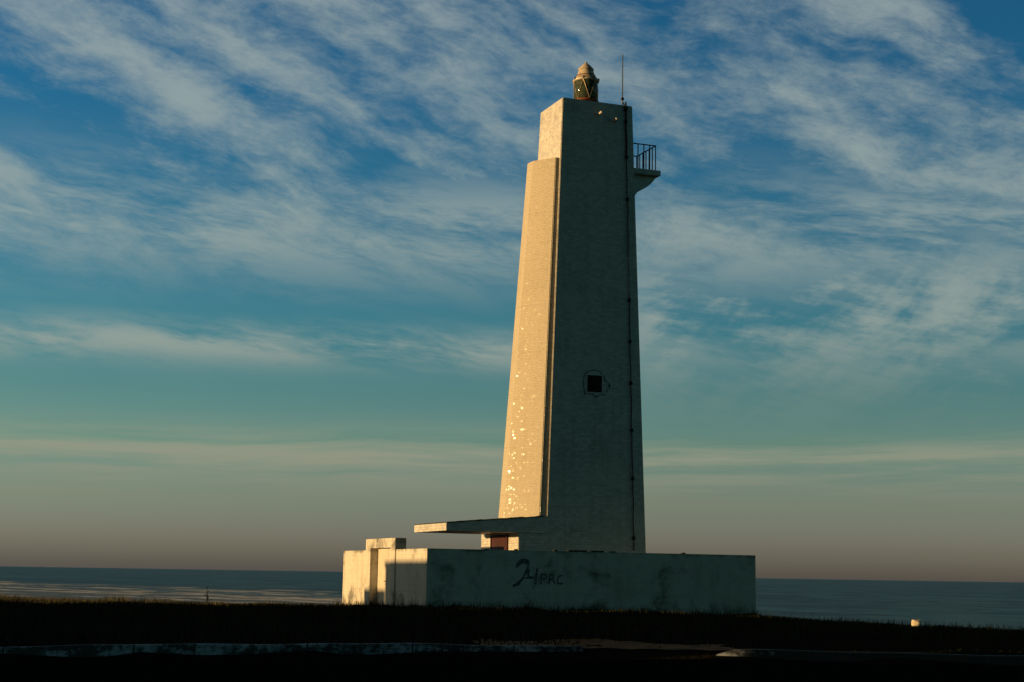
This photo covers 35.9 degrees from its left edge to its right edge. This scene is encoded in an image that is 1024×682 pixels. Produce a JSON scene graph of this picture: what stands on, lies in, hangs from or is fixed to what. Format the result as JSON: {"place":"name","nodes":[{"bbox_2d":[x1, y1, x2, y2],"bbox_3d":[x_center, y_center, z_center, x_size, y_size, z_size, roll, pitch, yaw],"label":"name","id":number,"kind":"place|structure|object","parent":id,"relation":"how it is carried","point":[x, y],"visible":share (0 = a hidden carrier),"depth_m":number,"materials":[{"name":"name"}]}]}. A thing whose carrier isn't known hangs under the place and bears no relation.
{"place":"outdoors","nodes":[
{"label":"outdoors","id":0,"kind":"place"},
{"bbox_2d":[0,593,327,605],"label":"dry grass","id":1,"kind":"structure","parent":0,"point":[112,598],"depth_m":68.58,"materials":[{"name":"brown plant"}]},
{"bbox_2d":[0,654,1023,681],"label":"road","id":2,"kind":"structure","parent":0,"point":[320,668],"depth_m":26.52,"materials":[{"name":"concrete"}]},
{"bbox_2d":[0,566,1023,629],"bbox_3d":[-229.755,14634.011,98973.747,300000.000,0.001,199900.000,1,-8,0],"label":"sea","id":3,"kind":"structure","parent":0,"point":[974,604],"depth_m":804.59,"materials":[{"name":"liquid"}]},
{"bbox_2d":[0,596,1023,666],"bbox_3d":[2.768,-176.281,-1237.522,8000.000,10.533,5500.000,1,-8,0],"label":"ground","id":4,"kind":"structure","parent":0,"point":[645,653],"depth_m":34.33,"materials":[{"name":"plant"}]},
{"bbox_2d":[0,643,582,656],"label":"kerb","id":5,"kind":"structure","parent":4,"relation":"on","point":[94,650],"depth_m":30.30,"materials":[{"name":"white paint"}]},
{"bbox_2d":[414,54,660,552],"bbox_3d":[1.222,-0.494,64.760,9.330,23.150,4.298,4,-9,-21],"label":"lighthouse","id":6,"kind":"object","parent":4,"relation":"on","point":[572,474],"visible":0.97,"depth_m":63.33,"materials":[{"name":"concrete"}]},
{"bbox_2d":[490,535,508,549],"bbox_3d":[-0.527,9.131,62.658,0.068,2.840,1.880,4,-9,-21],"label":"door","id":7,"kind":"structure","parent":6,"relation":"in","point":[497,542],"depth_m":62.78,"materials":[{"name":"red paint"}]},
{"bbox_2d":[586,373,602,393],"bbox_3d":[3.291,1.711,63.141,0.740,0.780,0.068,4,-9,-21],"label":"window","id":8,"kind":"structure","parent":6,"relation":"in","point":[594,382],"depth_m":63.12,"materials":[{"name":"glass"}]},
{"bbox_2d":[342,538,755,614],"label":"perimeter wall","id":9,"kind":"structure","parent":4,"relation":"on","point":[403,575],"depth_m":59.99,"materials":[{"name":"beige paint"}]},
{"bbox_2d":[329,599,769,615],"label":"grass","id":10,"kind":"structure","parent":4,"relation":"on","point":[412,605],"depth_m":59.07,"materials":[{"name":"plant"}]},
{"bbox_2d":[473,638,735,650],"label":"sand path","id":11,"kind":"structure","parent":4,"relation":"on","point":[605,643],"depth_m":33.26,"materials":[{"name":"grey sand"}]},
{"bbox_2d":[717,649,1023,665],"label":"kerb","id":12,"kind":"structure","parent":4,"relation":"on","point":[834,656],"depth_m":30.84,"materials":[{"name":"white paint"}]},
{"bbox_2d":[911,620,921,626],"bbox_3d":[15.656,10.913,61.089,0.350,0.255,0.418,1,-8,0],"label":"stone","id":13,"kind":"object","parent":4,"relation":"on","point":[916,622],"visible":0.83,"depth_m":60.94,"materials":[{"name":"beige stone"}]},
{"bbox_2d":[0,0,1023,581],"label":"sky","id":14,"kind":"structure","parent":0,"point":[260,259],"materials":[{"name":"blue"}]},
{"bbox_2d":[790,612,1023,630],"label":"grass","id":15,"kind":"structure","parent":0,"point":[969,625],"depth_m":64.78,"materials":[{"name":"plant"}]}
]}

